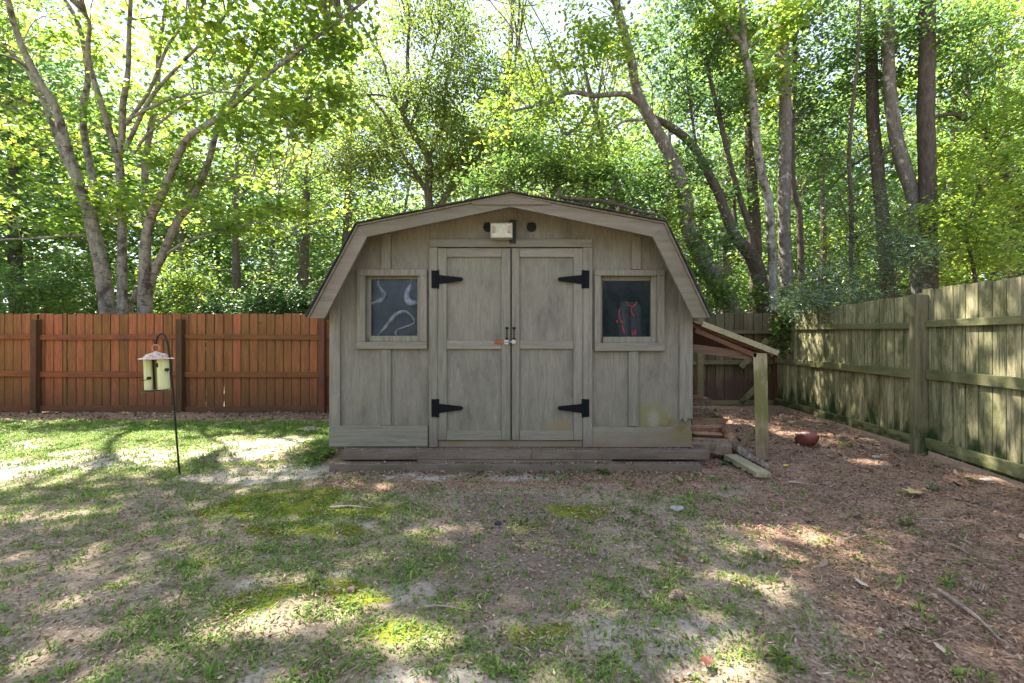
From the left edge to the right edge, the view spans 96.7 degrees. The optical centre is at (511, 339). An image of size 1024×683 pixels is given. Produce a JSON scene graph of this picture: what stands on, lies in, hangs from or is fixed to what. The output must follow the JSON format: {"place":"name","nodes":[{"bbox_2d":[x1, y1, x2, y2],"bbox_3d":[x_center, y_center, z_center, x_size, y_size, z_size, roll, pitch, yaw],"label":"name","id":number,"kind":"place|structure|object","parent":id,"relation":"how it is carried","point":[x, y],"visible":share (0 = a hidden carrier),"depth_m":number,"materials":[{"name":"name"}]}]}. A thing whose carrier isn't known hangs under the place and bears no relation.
{"place":"outdoors","nodes":[
{"label":"outdoors","id":0,"kind":"place"},
{"bbox_2d":[0,404,1023,682],"bbox_3d":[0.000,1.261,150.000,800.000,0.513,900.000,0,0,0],"label":"ground","id":1,"kind":"structure","parent":0,"point":[512,602],"depth_m":2.49,"materials":[{"name":"soil"}]},
{"bbox_2d":[0,232,115,313],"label":"thicket","id":2,"kind":"object","parent":1,"relation":"on","point":[50,295],"visible":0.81,"depth_m":10.41,"materials":[{"name":"green plant"}]},
{"bbox_2d":[0,0,130,300],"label":"woodland tree","id":3,"kind":"object","parent":1,"relation":"on","point":[4,99],"visible":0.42,"depth_m":13.06,"materials":[{"name":"green plant"}]},
{"bbox_2d":[0,0,134,312],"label":"woodland tree","id":4,"kind":"object","parent":1,"relation":"on","point":[13,252],"visible":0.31,"depth_m":14.92,"materials":[{"name":"green plant"}]},
{"bbox_2d":[0,60,204,313],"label":"woodland tree","id":5,"kind":"object","parent":1,"relation":"on","point":[109,237],"visible":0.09,"depth_m":17.20,"materials":[{"name":"green plant"}]},
{"bbox_2d":[24,0,276,313],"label":"woodland tree","id":6,"kind":"object","parent":1,"relation":"on","point":[183,235],"visible":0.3,"depth_m":15.43,"materials":[{"name":"green plant"}]},
{"bbox_2d":[0,313,328,413],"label":"stained fence","id":7,"kind":"object","parent":1,"relation":"on","point":[242,362],"visible":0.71,"depth_m":7.84,"materials":[{"name":"brown wood"}]},
{"bbox_2d":[154,333,180,474],"bbox_3d":[-3.189,0.609,4.210,0.251,1.343,0.017,0,0,0],"label":"shepherd hook","id":8,"kind":"object","parent":1,"relation":"on","point":[173,397],"visible":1,"depth_m":4.20,"materials":[{"name":"black paint"}]},
{"bbox_2d":[139,344,174,392],"bbox_3d":[-3.273,0.264,4.200,0.300,0.448,0.268,0,0,0],"label":"bird feeder","id":9,"kind":"object","parent":8,"relation":"hanging from","point":[156,368],"visible":0.97,"depth_m":4.17,"materials":[{"name":"beige plastic"}]},
{"bbox_2d":[129,243,243,314],"bbox_3d":[-7.716,-0.543,10.908,2.847,3.638,2.154,0,0,0],"label":"round thicket","id":10,"kind":"object","parent":1,"relation":"on","point":[178,280],"visible":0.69,"depth_m":10.73,"materials":[{"name":"green plant"}]},
{"bbox_2d":[0,0,399,314],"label":"maple tree","id":11,"kind":"object","parent":1,"relation":"on","point":[293,106],"visible":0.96,"depth_m":8.57,"materials":[{"name":"green plant"}]},
{"bbox_2d":[100,61,345,313],"bbox_3d":[-8.366,-3.368,13.748,6.018,9.384,6.609,0,0,0],"label":"woodland tree","id":12,"kind":"object","parent":1,"relation":"on","point":[236,271],"visible":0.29,"depth_m":13.66,"materials":[{"name":"green plant"}]},
{"bbox_2d":[171,275,318,323],"bbox_3d":[-4.776,0.013,8.915,3.252,2.544,2.314,0,0,0],"label":"hedge shrub","id":13,"kind":"object","parent":1,"relation":"on","point":[300,306],"visible":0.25,"depth_m":8.62,"materials":[{"name":"green plant"}]},
{"bbox_2d":[174,0,409,302],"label":"woodland tree","id":14,"kind":"object","parent":1,"relation":"on","point":[304,270],"visible":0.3,"depth_m":14.96,"materials":[{"name":"green plant"}]},
{"bbox_2d":[240,0,447,301],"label":"woodland tree","id":15,"kind":"object","parent":1,"relation":"on","point":[346,220],"visible":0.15,"depth_m":16.82,"materials":[{"name":"green plant"}]},
{"bbox_2d":[329,505,372,508],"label":"twig","id":16,"kind":"object","parent":1,"relation":"on","point":[341,506],"visible":0.95,"depth_m":3.38,"materials":[{"name":"beige wood"}]},
{"bbox_2d":[347,585,355,592],"bbox_3d":[-0.801,1.249,2.271,0.047,0.038,0.042,0,0,0],"label":"stone","id":17,"kind":"object","parent":1,"relation":"on","point":[350,589],"visible":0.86,"depth_m":2.26,"materials":[{"name":"beige stone"}]},
{"bbox_2d":[166,485,628,654],"bbox_3d":[-0.855,1.250,2.837,3.193,0.040,1.855,0,0,11],"label":"moss","id":18,"kind":"object","parent":1,"relation":"on","point":[351,533],"visible":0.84,"depth_m":3.08,"materials":[{"name":"green plant"}]},
{"bbox_2d":[274,0,567,207],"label":"fan branched tree","id":19,"kind":"object","parent":1,"relation":"on","point":[439,111],"visible":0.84,"depth_m":12.11,"materials":[{"name":"green plant"}]},
{"bbox_2d":[425,604,461,608],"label":"twig","id":20,"kind":"object","parent":1,"relation":"on","point":[432,605],"visible":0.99,"depth_m":2.13,"materials":[{"name":"grey wood"}]},
{"bbox_2d":[400,0,608,210],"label":"woodland tree","id":21,"kind":"object","parent":1,"relation":"on","point":[537,5],"visible":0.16,"depth_m":15.67,"materials":[{"name":"green plant"}]},
{"bbox_2d":[0,418,1023,682],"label":"grass","id":22,"kind":"structure","parent":1,"relation":"on","point":[162,430],"depth_m":2.54,"materials":[{"name":"green plant"}]},
{"bbox_2d":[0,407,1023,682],"bbox_3d":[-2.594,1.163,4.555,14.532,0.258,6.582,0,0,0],"label":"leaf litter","id":23,"kind":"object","parent":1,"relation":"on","point":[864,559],"visible":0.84,"depth_m":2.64,"materials":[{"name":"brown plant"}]},
{"bbox_2d":[677,554,688,559],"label":"fallen leaf","id":24,"kind":"object","parent":23,"relation":"on","point":[682,557],"visible":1,"depth_m":2.58,"materials":[{"name":"brown plant"}]},
{"bbox_2d":[794,430,818,445],"bbox_3d":[3.301,1.104,5.100,0.175,0.189,0.253,0,0,-26],"label":"football","id":25,"kind":"object","parent":23,"relation":"on","point":[806,438],"visible":0.95,"depth_m":5.04,"materials":[{"name":"red leather"}]},
{"bbox_2d":[0,0,1023,314],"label":"wood","id":26,"kind":"object","parent":1,"relation":"on","point":[224,260],"depth_m":18.27,"materials":[{"name":"green plant"}]},
{"bbox_2d":[1,408,1023,682],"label":"pine needles","id":27,"kind":"object","parent":1,"relation":"on","point":[789,540],"visible":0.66,"depth_m":2.98,"materials":[{"name":"brown plant"}]},
{"bbox_2d":[329,456,700,473],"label":"concrete slab","id":28,"kind":"structure","parent":1,"relation":"on","point":[410,466],"depth_m":4.28,"materials":[{"name":"grey concrete"}]},
{"bbox_2d":[305,191,712,454],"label":"shed","id":29,"kind":"structure","parent":28,"relation":"on","point":[486,321],"depth_m":4.47,"materials":[{"name":"beige paint"}]},
{"bbox_2d":[357,269,426,348],"bbox_3d":[-1.179,-0.302,4.533,0.687,0.781,0.153,0,0,0],"label":"window","id":30,"kind":"structure","parent":29,"relation":"in","point":[396,306],"depth_m":4.54,"materials":[{"name":"beige paint"}]},
{"bbox_2d":[431,248,509,439],"bbox_3d":[-0.402,0.043,4.453,0.771,1.879,0.087,0,0,0],"label":"door","id":31,"kind":"structure","parent":29,"relation":"in","point":[473,284],"depth_m":4.47,"materials":[{"name":"beige paint"}]},
{"bbox_2d":[504,248,588,439],"bbox_3d":[0.338,0.043,4.453,0.835,1.878,0.087,0,0,0],"label":"door","id":32,"kind":"structure","parent":29,"relation":"in","point":[548,403],"depth_m":4.47,"materials":[{"name":"beige paint"}]},
{"bbox_2d":[534,193,652,216],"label":"roof litter","id":33,"kind":"object","parent":29,"relation":"on","point":[569,197],"visible":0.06,"depth_m":4.26,"materials":[{"name":"brown plant"}]},
{"bbox_2d":[557,179,667,218],"bbox_3d":[0.976,-1.333,4.398,1.075,0.452,0.057,0,0,-2],"label":"fallen branch","id":34,"kind":"object","parent":29,"relation":"on","point":[579,199],"visible":0.89,"depth_m":4.38,"materials":[{"name":"brown wood"}]},
{"bbox_2d":[616,301,641,336],"bbox_3d":[1.194,-0.207,4.671,0.291,0.393,0.195,0,0,0],"label":"life vest","id":35,"kind":"object","parent":29,"relation":"in","point":[629,327],"visible":0.98,"depth_m":4.65,"materials":[{"name":"grey fabric"}]},
{"bbox_2d":[594,270,664,350],"bbox_3d":[1.155,-0.289,4.503,0.687,0.796,0.094,0,0,0],"label":"window","id":36,"kind":"structure","parent":29,"relation":"in","point":[656,341],"depth_m":4.46,"materials":[{"name":"beige paint"}]},
{"bbox_2d":[417,459,611,461],"bbox_3d":[0.027,1.160,4.399,1.864,0.024,0.106,0,0,0],"label":"packing board","id":37,"kind":"object","parent":28,"relation":"on","point":[540,460],"visible":0.64,"depth_m":4.35,"materials":[{"name":"wood"}]},
{"bbox_2d":[341,444,709,459],"bbox_3d":[0.128,1.104,4.496,3.539,0.095,0.272,0,0,0],"label":"timber step","id":38,"kind":"object","parent":28,"relation":"on","point":[699,452],"visible":0.88,"depth_m":4.36,"materials":[{"name":"wood"}]},
{"bbox_2d":[74,442,1023,682],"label":"ground cover","id":39,"kind":"object","parent":1,"relation":"on","point":[320,455],"visible":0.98,"depth_m":2.89,"materials":[{"name":"green plant"}]},
{"bbox_2d":[442,19,714,230],"bbox_3d":[1.305,-2.943,9.694,5.420,8.464,3.228,0,0,0],"label":"tree","id":40,"kind":"object","parent":1,"relation":"on","point":[651,182],"visible":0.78,"depth_m":9.38,"materials":[{"name":"green plant"}]},
{"bbox_2d":[494,2,678,235],"bbox_3d":[2.355,-4.098,14.177,6.254,10.840,6.146,0,0,0],"label":"woodland tree","id":41,"kind":"object","parent":1,"relation":"on","point":[609,98],"visible":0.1,"depth_m":13.93,"materials":[{"name":"green plant"}]},
{"bbox_2d":[456,0,741,313],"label":"leaning tree","id":42,"kind":"object","parent":1,"relation":"on","point":[606,49],"visible":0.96,"depth_m":8.54,"materials":[{"name":"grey plant"}]},
{"bbox_2d":[597,468,609,473],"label":"weed","id":43,"kind":"object","parent":1,"relation":"on","point":[604,469],"visible":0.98,"depth_m":4.24,"materials":[{"name":"green plant"}]},
{"bbox_2d":[650,627,687,641],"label":"twig","id":44,"kind":"object","parent":1,"relation":"on","point":[652,628],"visible":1,"depth_m":1.93,"materials":[{"name":"grey wood"}]},
{"bbox_2d":[669,589,684,600],"bbox_3d":[0.793,1.232,2.193,0.097,0.052,0.052,0,30,-29],"label":"stone","id":45,"kind":"object","parent":1,"relation":"on","point":[676,594],"visible":0.97,"depth_m":2.18,"materials":[{"name":"beige stone"}]},
{"bbox_2d":[669,505,684,511],"bbox_3d":[1.214,1.240,3.335,0.115,0.046,0.074,0,0,0],"label":"stone","id":46,"kind":"object","parent":1,"relation":"on","point":[675,508],"visible":0.94,"depth_m":3.32,"materials":[{"name":"white stone"}]},
{"bbox_2d":[581,0,776,299],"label":"woodland tree","id":47,"kind":"object","parent":1,"relation":"on","point":[629,128],"visible":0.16,"depth_m":15.10,"materials":[{"name":"green plant"}]},
{"bbox_2d":[623,0,791,313],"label":"crooked tree","id":48,"kind":"object","parent":1,"relation":"on","point":[749,253],"visible":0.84,"depth_m":9.34,"materials":[{"name":"green plant"}]},
{"bbox_2d":[699,655,715,664],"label":"fallen leaf","id":49,"kind":"object","parent":1,"relation":"on","point":[706,660],"visible":1,"depth_m":1.74,"materials":[{"name":"plant"}]},
{"bbox_2d":[692,439,732,458],"bbox_3d":[2.052,1.135,4.722,0.496,0.220,0.203,0,0,0],"label":"firewood log","id":50,"kind":"object","parent":1,"relation":"on","point":[718,449],"visible":0.61,"depth_m":4.64,"materials":[{"name":"brown wood"}]},
{"bbox_2d":[692,437,728,440],"bbox_3d":[2.115,1.069,4.805,0.462,0.074,0.071,0,0,0],"label":"firewood log","id":51,"kind":"object","parent":50,"relation":"on","point":[707,438],"visible":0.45,"depth_m":4.78,"materials":[{"name":"brown wood"}]},
{"bbox_2d":[692,431,738,437],"bbox_3d":[2.171,1.031,4.898,0.532,0.098,0.123,0,0,0],"label":"firewood log","id":52,"kind":"object","parent":51,"relation":"on","point":[708,434],"visible":0.61,"depth_m":4.87,"materials":[{"name":"brown wood"}]},
{"bbox_2d":[691,424,723,432],"bbox_3d":[2.142,0.960,4.950,0.456,0.091,0.121,0,0,0],"label":"firewood log","id":53,"kind":"object","parent":52,"relation":"on","point":[707,427],"visible":0.8,"depth_m":4.91,"materials":[{"name":"brown wood"}]},
{"bbox_2d":[691,417,728,424],"bbox_3d":[2.163,0.900,5.020,0.432,0.110,0.108,0,0,0],"label":"firewood log","id":54,"kind":"object","parent":53,"relation":"on","point":[702,420],"visible":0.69,"depth_m":4.98,"materials":[{"name":"brown wood"}]},
{"bbox_2d":[693,409,714,416],"bbox_3d":[2.124,0.825,5.095,0.288,0.103,0.091,0,0,0],"label":"firewood log","id":55,"kind":"object","parent":54,"relation":"on","point":[702,412],"visible":0.79,"depth_m":5.07,"materials":[{"name":"brown wood"}]},
{"bbox_2d":[719,460,732,465],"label":"weed","id":56,"kind":"object","parent":1,"relation":"on","point":[724,462],"visible":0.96,"depth_m":4.50,"materials":[{"name":"green plant"}]},
{"bbox_2d":[720,424,737,453],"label":"broken branch","id":57,"kind":"object","parent":1,"relation":"on","point":[728,432],"visible":0.61,"depth_m":4.81,"materials":[{"name":"brown wood"}]},
{"bbox_2d":[693,320,778,459],"bbox_3d":[2.262,0.552,5.748,0.848,1.497,2.359,0,0,0],"label":"lean to","id":58,"kind":"object","parent":1,"relation":"on","point":[709,339],"visible":0.6,"depth_m":4.60,"materials":[{"name":"brown wood"}]},
{"bbox_2d":[739,427,754,445],"bbox_3d":[2.440,1.008,4.700,0.186,0.223,0.048,0,0,34],"label":"leaning stick","id":59,"kind":"object","parent":58,"relation":"on","point":[745,440],"visible":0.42,"depth_m":4.69,"materials":[{"name":"wood"}]},
{"bbox_2d":[693,310,779,405],"bbox_3d":[1.874,0.355,8.017,6.249,1.790,0.383,0,0,-4],"label":"old fence","id":60,"kind":"object","parent":1,"relation":"on","point":[719,380],"visible":0.23,"depth_m":8.35,"materials":[{"name":"wood"}]},
{"bbox_2d":[638,0,837,313],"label":"woodland tree","id":61,"kind":"object","parent":1,"relation":"on","point":[729,268],"visible":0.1,"depth_m":15.85,"materials":[{"name":"green plant"}]},
{"bbox_2d":[677,216,798,313],"bbox_3d":[4.482,-0.572,9.221,3.000,3.589,1.848,0,0,-27],"label":"corner shrub","id":62,"kind":"object","parent":1,"relation":"on","point":[720,294],"visible":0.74,"depth_m":8.84,"materials":[{"name":"green plant"}]},
{"bbox_2d":[728,573,749,584],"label":"weed","id":63,"kind":"object","parent":1,"relation":"on","point":[741,582],"visible":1,"depth_m":2.35,"materials":[{"name":"green plant"}]},
{"bbox_2d":[658,0,830,312],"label":"slim pale tree","id":64,"kind":"object","parent":1,"relation":"on","point":[720,18],"visible":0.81,"depth_m":8.94,"materials":[{"name":"green plant"}]},
{"bbox_2d":[724,454,770,477],"bbox_3d":[2.226,1.197,4.333,0.142,0.067,0.609,0,0,0],"label":"plank","id":65,"kind":"object","parent":1,"relation":"on","point":[744,464],"visible":1,"depth_m":4.24,"materials":[{"name":"grey wood"}]},
{"bbox_2d":[730,440,769,468],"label":"rotten branch","id":66,"kind":"object","parent":1,"relation":"on","point":[740,450],"visible":0.84,"depth_m":4.59,"materials":[{"name":"brown wood"}]},
{"bbox_2d":[675,0,831,313],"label":"shaded tree","id":67,"kind":"object","parent":1,"relation":"on","point":[747,161],"visible":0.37,"depth_m":10.91,"materials":[{"name":"green plant"}]},
{"bbox_2d":[767,645,796,668],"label":"weed","id":68,"kind":"object","parent":1,"relation":"on","point":[788,657],"visible":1,"depth_m":1.77,"materials":[{"name":"green plant"}]},
{"bbox_2d":[780,483,819,485],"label":"twig","id":69,"kind":"object","parent":1,"relation":"on","point":[798,483],"visible":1,"depth_m":3.87,"materials":[{"name":"wood"}]},
{"bbox_2d":[763,0,865,304],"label":"thin bent tree","id":70,"kind":"object","parent":1,"relation":"on","point":[800,230],"visible":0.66,"depth_m":9.92,"materials":[{"name":"green plant"}]},
{"bbox_2d":[715,80,916,312],"bbox_3d":[10.097,-3.275,14.976,6.260,9.068,6.586,0,0,0],"label":"woodland tree","id":71,"kind":"object","parent":1,"relation":"on","point":[823,251],"visible":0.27,"depth_m":14.74,"materials":[{"name":"green plant"}]},
{"bbox_2d":[751,0,883,310],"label":"straight tree","id":72,"kind":"object","parent":1,"relation":"on","point":[786,116],"visible":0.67,"depth_m":9.35,"materials":[{"name":"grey plant"}]},
{"bbox_2d":[837,515,847,519],"bbox_3d":[2.295,1.235,3.160,0.073,0.039,0.039,0,-34,-6],"label":"pine cone","id":73,"kind":"object","parent":1,"relation":"on","point":[842,517],"visible":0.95,"depth_m":3.15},
{"bbox_2d":[746,111,939,301],"bbox_3d":[13.357,-3.733,17.936,7.272,10.068,6.421,0,0,30],"label":"woodland tree","id":74,"kind":"object","parent":1,"relation":"on","point":[889,167],"visible":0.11,"depth_m":17.39,"materials":[{"name":"green plant"}]},
{"bbox_2d":[835,440,854,445],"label":"weed","id":75,"kind":"object","parent":1,"relation":"on","point":[849,444],"visible":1,"depth_m":5.10,"materials":[{"name":"green plant"}]},
{"bbox_2d":[844,533,856,539],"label":"twig","id":76,"kind":"object","parent":1,"relation":"on","point":[851,537],"visible":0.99,"depth_m":2.86,"materials":[{"name":"wood"}]},
{"bbox_2d":[850,511,862,517],"bbox_3d":[2.422,1.229,3.199,0.078,0.042,0.042,0,-3,11],"label":"pine cone","id":77,"kind":"object","parent":1,"relation":"on","point":[855,513],"visible":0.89,"depth_m":3.19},
{"bbox_2d":[757,198,965,331],"bbox_3d":[5.414,-0.602,7.254,3.421,3.646,2.651,0,0,0],"label":"fence top shrub","id":78,"kind":"object","parent":1,"relation":"on","point":[819,294],"visible":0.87,"depth_m":7.35,"materials":[{"name":"green plant"}]},
{"bbox_2d":[794,0,933,303],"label":"sapling","id":79,"kind":"object","parent":1,"relation":"on","point":[851,225],"visible":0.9,"depth_m":8.57,"materials":[{"name":"green plant"}]},
{"bbox_2d":[790,0,941,298],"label":"tall dark tree","id":80,"kind":"object","parent":1,"relation":"on","point":[870,76],"visible":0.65,"depth_m":9.52,"materials":[{"name":"green plant"}]},
{"bbox_2d":[871,455,881,458],"bbox_3d":[3.699,1.193,4.621,0.105,0.042,0.063,0,0,0],"label":"stone","id":81,"kind":"object","parent":1,"relation":"on","point":[875,456],"visible":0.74,"depth_m":4.60,"materials":[{"name":"grey stone"}]},
{"bbox_2d":[820,0,975,294],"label":"curving tree","id":82,"kind":"object","parent":1,"relation":"on","point":[892,106],"visible":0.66,"depth_m":9.13,"materials":[{"name":"grey plant"}]},
{"bbox_2d":[775,277,1023,482],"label":"mossy fence","id":83,"kind":"object","parent":1,"relation":"on","point":[940,371],"visible":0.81,"depth_m":4.65,"materials":[{"name":"beige wood"}]},
{"bbox_2d":[765,300,794,358],"bbox_3d":[4.629,-0.183,7.749,0.586,1.028,0.457,0,0,0],"label":"climbing vine","id":84,"kind":"object","parent":83,"relation":"attached to","point":[778,324],"visible":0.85,"depth_m":7.72,"materials":[{"name":"green plant"}]},
{"bbox_2d":[898,518,914,524],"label":"weed","id":85,"kind":"object","parent":1,"relation":"on","point":[903,520],"visible":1,"depth_m":3.04,"materials":[{"name":"green plant"}]},
{"bbox_2d":[902,487,926,493],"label":"fallen leaf","id":86,"kind":"object","parent":1,"relation":"on","point":[909,490],"visible":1,"depth_m":3.50,"materials":[{"name":"beige plant"}]},
{"bbox_2d":[830,0,1023,303],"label":"woodland tree","id":87,"kind":"object","parent":1,"relation":"on","point":[955,130],"visible":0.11,"depth_m":14.10,"materials":[{"name":"green plant"}]},
{"bbox_2d":[924,483,942,490],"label":"weed","id":88,"kind":"object","parent":1,"relation":"on","point":[933,484],"visible":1,"depth_m":3.60,"materials":[{"name":"green plant"}]},
{"bbox_2d":[915,518,977,522],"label":"twig","id":89,"kind":"object","parent":1,"relation":"on","point":[942,519],"visible":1,"depth_m":3.03,"materials":[{"name":"grey wood"}]},
{"bbox_2d":[873,0,1023,286],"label":"slanting tree","id":90,"kind":"object","parent":1,"relation":"on","point":[980,119],"visible":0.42,"depth_m":9.60,"materials":[{"name":"green plant"}]},
{"bbox_2d":[934,575,963,587],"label":"weed","id":91,"kind":"object","parent":1,"relation":"on","point":[945,583],"visible":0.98,"depth_m":2.31,"materials":[{"name":"green plant"}]},
{"bbox_2d":[876,0,1023,287],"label":"woodland tree","id":92,"kind":"object","parent":1,"relation":"on","point":[1008,83],"visible":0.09,"depth_m":13.03,"materials":[{"name":"green plant"}]},
{"bbox_2d":[885,0,1023,292],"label":"stout tree","id":93,"kind":"object","parent":1,"relation":"on","point":[926,96],"visible":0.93,"depth_m":8.93,"materials":[{"name":"green plant"}]},
{"bbox_2d":[888,125,1023,282],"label":"young tree","id":94,"kind":"object","parent":1,"relation":"on","point":[1004,158],"visible":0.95,"depth_m":8.21,"materials":[{"name":"green plant"}]},
{"bbox_2d":[946,543,969,553],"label":"twig","id":95,"kind":"object","parent":1,"relation":"on","point":[955,546],"visible":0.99,"depth_m":2.66,"materials":[{"name":"grey wood"}]},
{"bbox_2d":[912,4,1023,252],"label":"woodland tree","id":96,"kind":"object","parent":1,"relation":"on","point":[1006,139],"visible":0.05,"depth_m":13.25,"materials":[{"name":"green plant"}]},
{"bbox_2d":[937,589,1000,640],"bbox_3d":[2.065,1.234,2.060,0.026,0.040,0.386,0,0,14],"label":"twig","id":97,"kind":"object","parent":1,"relation":"on","point":[960,605],"visible":1,"depth_m":2.06,"materials":[{"name":"grey wood"}]},
{"bbox_2d":[962,581,990,592],"bbox_3d":[2.306,1.227,2.261,0.102,0.055,0.055,0,38,34],"label":"pine cone","id":98,"kind":"object","parent":1,"relation":"on","point":[974,586],"visible":1,"depth_m":2.25,"materials":[{"name":"plant"}]},
{"bbox_2d":[979,478,995,481],"bbox_3d":[4.003,1.181,3.835,0.127,0.032,0.071,0,0,0],"label":"stone","id":99,"kind":"object","parent":1,"relation":"on","point":[986,479],"visible":0.81,"depth_m":3.82,"materials":[{"name":"white stone"}]},
{"bbox_2d":[992,502,1003,508],"bbox_3d":[3.424,1.169,3.210,0.078,0.042,0.042,0,-16,0],"label":"pine cone","id":100,"kind":"object","parent":1,"relation":"on","point":[997,505],"visible":0.99,"depth_m":3.20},
{"bbox_2d":[1,0,1023,312],"label":"sky","id":101,"kind":"structure","parent":0,"point":[560,17],"materials":[{"name":"white"}]},
{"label":"firewood log","id":102,"kind":"object","parent":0,"visible":0},
{"bbox_2d":[710,413,724,418],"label":"firewood log","id":103,"kind":"object","parent":102,"relation":"on","point":[717,416],"visible":0.23,"depth_m":5.21,"materials":[{"name":"brown wood"}]},
{"bbox_2d":[693,398,713,404],"bbox_3d":[2.203,0.722,5.300,0.270,0.076,0.083,0,0,0],"label":"firewood log","id":104,"kind":"object","parent":103,"relation":"on","point":[703,401],"visible":0.94,"depth_m":5.27,"materials":[{"name":"brown wood"}]},
{"bbox_2d":[693,395,707,398],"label":"firewood log","id":105,"kind":"object","parent":104,"relation":"on","point":[698,397],"visible":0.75,"depth_m":5.38,"materials":[{"name":"brown wood"}]},
{"bbox_2d":[693,405,716,410],"bbox_3d":[2.193,0.787,5.193,0.343,0.086,0.134,0,0,0],"label":"firewood log","id":106,"kind":"object","parent":103,"relation":"on","point":[713,407],"visible":0.72,"depth_m":5.15,"materials":[{"name":"brown wood"}]}
]}

